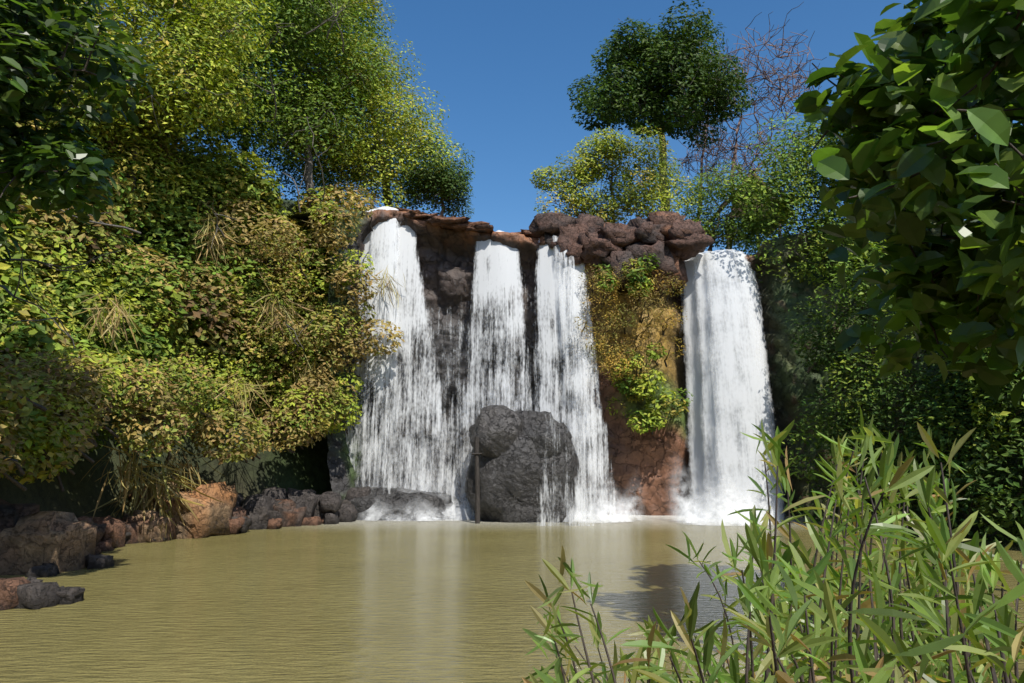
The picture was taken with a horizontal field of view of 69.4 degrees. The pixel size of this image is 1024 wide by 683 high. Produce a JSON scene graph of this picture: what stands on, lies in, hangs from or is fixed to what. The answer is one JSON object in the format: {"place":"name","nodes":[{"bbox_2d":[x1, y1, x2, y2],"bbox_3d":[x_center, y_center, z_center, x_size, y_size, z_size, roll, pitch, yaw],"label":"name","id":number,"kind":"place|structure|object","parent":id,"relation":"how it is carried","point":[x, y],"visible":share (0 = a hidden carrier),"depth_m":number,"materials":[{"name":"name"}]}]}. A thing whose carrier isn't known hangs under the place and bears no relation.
{"place":"outdoors","nodes":[
{"label":"outdoors","id":0,"kind":"place"},
{"bbox_2d":[0,0,404,540],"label":"dry bank grass","id":1,"kind":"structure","parent":0,"point":[153,491],"depth_m":18.78,"materials":[{"name":"beige dry grass"}]},
{"bbox_2d":[0,131,980,518],"bbox_3d":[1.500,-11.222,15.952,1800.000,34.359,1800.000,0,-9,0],"label":"terrain","id":2,"kind":"structure","parent":0,"point":[300,469],"depth_m":22.34,"materials":[{"name":"soil"}]},
{"bbox_2d":[0,499,39,531],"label":"shore rock","id":3,"kind":"object","parent":2,"relation":"on","point":[11,514],"visible":0.14,"depth_m":14.35,"materials":[{"name":"grey stone"}]},
{"bbox_2d":[0,511,114,577],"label":"shore rock","id":4,"kind":"object","parent":2,"relation":"on","point":[41,544],"visible":0.67,"depth_m":13.12,"materials":[{"name":"grey stone"}]},
{"bbox_2d":[0,0,158,261],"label":"tree","id":5,"kind":"object","parent":2,"relation":"on","point":[28,153],"visible":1,"depth_m":10.15,"materials":[{"name":"green plant"}]},
{"bbox_2d":[77,516,106,554],"bbox_3d":[-9.608,4.314,15.638,1.779,1.258,1.445,0,-9,0],"label":"shore rock","id":6,"kind":"object","parent":2,"relation":"on","point":[101,528],"visible":0.06,"depth_m":15.87,"materials":[{"name":"brown stone"}]},
{"bbox_2d":[90,516,125,551],"bbox_3d":[-9.408,4.489,16.602,1.190,1.053,1.362,0,-9,0],"label":"shore rock","id":7,"kind":"object","parent":2,"relation":"on","point":[114,535],"visible":0.22,"depth_m":16.72,"materials":[{"name":"brown stone"}]},
{"bbox_2d":[112,517,137,543],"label":"shore rock","id":8,"kind":"object","parent":2,"relation":"on","point":[131,534],"visible":0.06,"depth_m":17.56,"materials":[{"name":"brown stone"}]},
{"bbox_2d":[122,509,175,542],"bbox_3d":[-9.148,4.693,18.283,1.461,1.073,1.190,0,-9,0],"label":"shore rock","id":9,"kind":"object","parent":2,"relation":"on","point":[148,529],"visible":0.48,"depth_m":17.93,"materials":[{"name":"brown stone"}]},
{"bbox_2d":[31,0,282,281],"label":"hill tree","id":10,"kind":"object","parent":2,"relation":"on","point":[186,43],"visible":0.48,"depth_m":23.32,"materials":[{"name":"green plant"}]},
{"bbox_2d":[13,125,325,421],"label":"hillside shrubs","id":11,"kind":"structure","parent":2,"relation":"on","point":[260,358],"depth_m":25.02,"materials":[{"name":"green plant"}]},
{"bbox_2d":[0,343,362,491],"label":"bank shrubs","id":12,"kind":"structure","parent":2,"relation":"on","point":[24,405],"depth_m":16.58,"materials":[{"name":"green plant"}]},
{"bbox_2d":[127,478,237,538],"bbox_3d":[-8.710,4.655,19.712,2.437,1.998,2.229,0,-9,0],"label":"shore rock","id":13,"kind":"object","parent":2,"relation":"on","point":[213,516],"visible":0.32,"depth_m":19.06,"materials":[{"name":"brown stone"}]},
{"bbox_2d":[0,73,381,473],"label":"hillside shrubs","id":14,"kind":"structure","parent":2,"relation":"on","point":[224,319],"depth_m":23.43,"materials":[{"name":"green plant"}]},
{"bbox_2d":[121,0,408,209],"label":"hill tree","id":15,"kind":"object","parent":2,"relation":"on","point":[273,164],"visible":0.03,"depth_m":35.74,"materials":[{"name":"green plant"}]},
{"bbox_2d":[156,0,395,246],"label":"skyline tree","id":16,"kind":"object","parent":2,"relation":"on","point":[298,37],"visible":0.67,"depth_m":29.13,"materials":[{"name":"green plant"}]},
{"bbox_2d":[273,499,321,526],"bbox_3d":[-6.903,5.359,22.448,2.143,1.124,1.410,0,-9,0],"label":"shore rock","id":17,"kind":"object","parent":2,"relation":"on","point":[292,515],"visible":0.32,"depth_m":22.10,"materials":[{"name":"stone"}]},
{"bbox_2d":[235,486,370,523],"bbox_3d":[-6.977,5.242,22.856,6.469,1.469,2.103,7,-12,-39],"label":"shore rubble","id":18,"kind":"object","parent":2,"relation":"on","point":[327,501],"visible":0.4,"depth_m":22.85,"materials":[{"name":"grey stone"}]},
{"bbox_2d":[313,506,332,523],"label":"shore rock","id":19,"kind":"object","parent":2,"relation":"on","point":[319,513],"visible":0.1,"depth_m":22.98,"materials":[{"name":"grey stone"}]},
{"bbox_2d":[335,499,351,521],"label":"shore rock","id":20,"kind":"object","parent":2,"relation":"on","point":[346,501],"visible":0.07,"depth_m":23.91,"materials":[{"name":"grey stone"}]},
{"bbox_2d":[254,0,466,208],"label":"skyline tree","id":21,"kind":"object","parent":2,"relation":"on","point":[355,161],"visible":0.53,"depth_m":32.36,"materials":[{"name":"green plant"}]},
{"bbox_2d":[385,134,475,217],"bbox_3d":[-3.574,-6.200,32.306,4.058,5.750,3.968,0,-9,0],"label":"skyline tree","id":22,"kind":"object","parent":2,"relation":"on","point":[440,188],"visible":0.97,"depth_m":31.85,"materials":[{"name":"green plant"}]},
{"bbox_2d":[520,546,651,682],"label":"shrub","id":23,"kind":"object","parent":2,"relation":"on","point":[623,664],"visible":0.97,"depth_m":2.13,"materials":[{"name":"green plant"}]},
{"bbox_2d":[529,124,700,223],"bbox_3d":[4.226,-5.625,30.631,7.023,7.262,3.979,0,-9,0],"label":"tree","id":24,"kind":"object","parent":2,"relation":"on","point":[585,173],"visible":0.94,"depth_m":30.29,"materials":[{"name":"green plant"}]},
{"bbox_2d":[276,209,1023,538],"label":"cliff wall","id":25,"kind":"structure","parent":2,"relation":"on","point":[648,473],"depth_m":26.96,"materials":[{"name":"brown stone"}]},
{"bbox_2d":[249,195,404,426],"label":"overhanging bank shrubs","id":26,"kind":"object","parent":25,"relation":"attached to","point":[336,278],"visible":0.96,"depth_m":24.35,"materials":[{"name":"green plant"}]},
{"bbox_2d":[346,206,615,525],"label":"waterfall","id":27,"kind":"structure","parent":25,"relation":"attached to","point":[390,245],"depth_m":26.15,"materials":[{"name":"white liquid"}]},
{"bbox_2d":[394,207,714,291],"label":"rocks","id":28,"kind":"object","parent":25,"relation":"attached to","point":[671,240],"visible":0.88,"depth_m":26.77,"materials":[{"name":"brown stone"}]},
{"bbox_2d":[573,258,686,380],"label":"hanging vines","id":29,"kind":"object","parent":25,"relation":"attached to","point":[613,349],"visible":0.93,"depth_m":25.82,"materials":[{"name":"yellow plant"}]},
{"bbox_2d":[593,253,659,301],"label":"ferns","id":30,"kind":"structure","parent":29,"relation":"on","point":[642,279],"depth_m":25.92,"materials":[{"name":"green plant"}]},
{"bbox_2d":[606,342,693,434],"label":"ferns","id":31,"kind":"object","parent":25,"relation":"attached to","point":[653,415],"depth_m":25.50,"materials":[{"name":"green plant"}]},
{"bbox_2d":[683,249,782,520],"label":"waterfall","id":32,"kind":"structure","parent":25,"relation":"attached to","point":[728,388],"depth_m":25.76,"materials":[{"name":"white liquid"}]},
{"bbox_2d":[731,92,886,285],"bbox_3d":[12.293,-5.552,27.611,8.278,7.937,7.215,-4,-10,24],"label":"cliff tree","id":33,"kind":"object","parent":25,"relation":"on","point":[786,197],"visible":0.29,"depth_m":27.19,"materials":[{"name":"green plant"}]},
{"bbox_2d":[782,240,1023,547],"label":"bush","id":34,"kind":"object","parent":25,"relation":"attached to","point":[960,402],"depth_m":20.04,"materials":[{"name":"green plant"}]},
{"bbox_2d":[566,0,756,210],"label":"tall tree","id":35,"kind":"object","parent":2,"relation":"on","point":[655,73],"visible":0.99,"depth_m":32.58,"materials":[{"name":"green plant"}]},
{"bbox_2d":[673,90,747,216],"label":"bare tree","id":36,"kind":"object","parent":2,"relation":"on","point":[701,161],"visible":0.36,"depth_m":41.64,"materials":[{"name":"brown plant"}]},
{"bbox_2d":[671,159,786,254],"bbox_3d":[8.959,-5.231,31.249,4.853,5.757,4.995,0,-9,0],"label":"bush","id":37,"kind":"object","parent":2,"relation":"on","point":[728,226],"visible":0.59,"depth_m":31.16,"materials":[{"name":"green plant"}]},
{"bbox_2d":[706,170,788,249],"bbox_3d":[11.114,-5.200,35.492,3.659,4.825,3.840,0,-9,0],"label":"tree","id":38,"kind":"object","parent":2,"relation":"on","point":[751,174],"visible":0.1,"depth_m":34.14,"materials":[{"name":"green plant"}]},
{"bbox_2d":[695,3,824,248],"bbox_3d":[12.337,-9.955,37.772,7.483,15.545,7.569,-3,-9,17],"label":"bare tree","id":39,"kind":"object","parent":2,"relation":"on","point":[754,104],"visible":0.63,"depth_m":37.36,"materials":[{"name":"brown plant"}]},
{"bbox_2d":[621,496,1023,682],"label":"shrub","id":40,"kind":"object","parent":2,"relation":"on","point":[1002,634],"visible":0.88,"depth_m":1.67,"materials":[{"name":"green plant"}]},
{"bbox_2d":[725,407,1005,682],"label":"tall shrub","id":41,"kind":"object","parent":2,"relation":"on","point":[903,482],"visible":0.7,"depth_m":1.93,"materials":[{"name":"green plant"}]},
{"bbox_2d":[793,0,1023,408],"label":"tree","id":42,"kind":"object","parent":2,"relation":"on","point":[926,109],"visible":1,"depth_m":7.03,"materials":[{"name":"green plant"}]},
{"bbox_2d":[0,514,1023,682],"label":"pool water","id":43,"kind":"structure","parent":0,"point":[452,600],"depth_m":10.41,"materials":[{"name":"beige liquid"}]},
{"bbox_2d":[0,576,84,610],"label":"shore rock","id":44,"kind":"object","parent":43,"relation":"in","point":[32,592],"visible":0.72,"depth_m":10.04,"materials":[{"name":"grey stone"}]},
{"bbox_2d":[229,506,251,534],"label":"shore rock","id":45,"kind":"object","parent":43,"relation":"in","point":[240,521],"visible":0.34,"depth_m":20.00,"materials":[{"name":"brown stone"}]},
{"bbox_2d":[246,506,282,529],"bbox_3d":[-7.393,5.210,21.505,1.531,0.862,0.943,0,-9,0],"label":"shore rock","id":46,"kind":"object","parent":43,"relation":"in","point":[262,517],"visible":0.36,"depth_m":21.26,"materials":[{"name":"grey stone"}]},
{"bbox_2d":[343,405,578,522],"bbox_3d":[-2.027,4.586,24.857,8.539,4.792,3.350,0,-9,0],"label":"boulder","id":47,"kind":"object","parent":43,"relation":"in","point":[523,452],"visible":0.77,"depth_m":23.62,"materials":[{"name":"grey stone"}]},
{"bbox_2d":[472,437,481,523],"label":"post","id":48,"kind":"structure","parent":43,"relation":"in","point":[477,495],"depth_m":23.22,"materials":[{"name":"brown wood"}]},
{"bbox_2d":[366,489,773,525],"bbox_3d":[1.404,4.597,24.027,14.730,2.396,2.430,-1,-9,6],"label":"waterfall spray","id":49,"kind":"object","parent":43,"relation":"on","point":[687,507],"visible":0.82,"depth_m":23.55,"materials":[{"name":"liquid"}]},
{"bbox_2d":[85,0,1021,254],"label":"sky","id":50,"kind":"structure","parent":0,"point":[503,70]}
]}

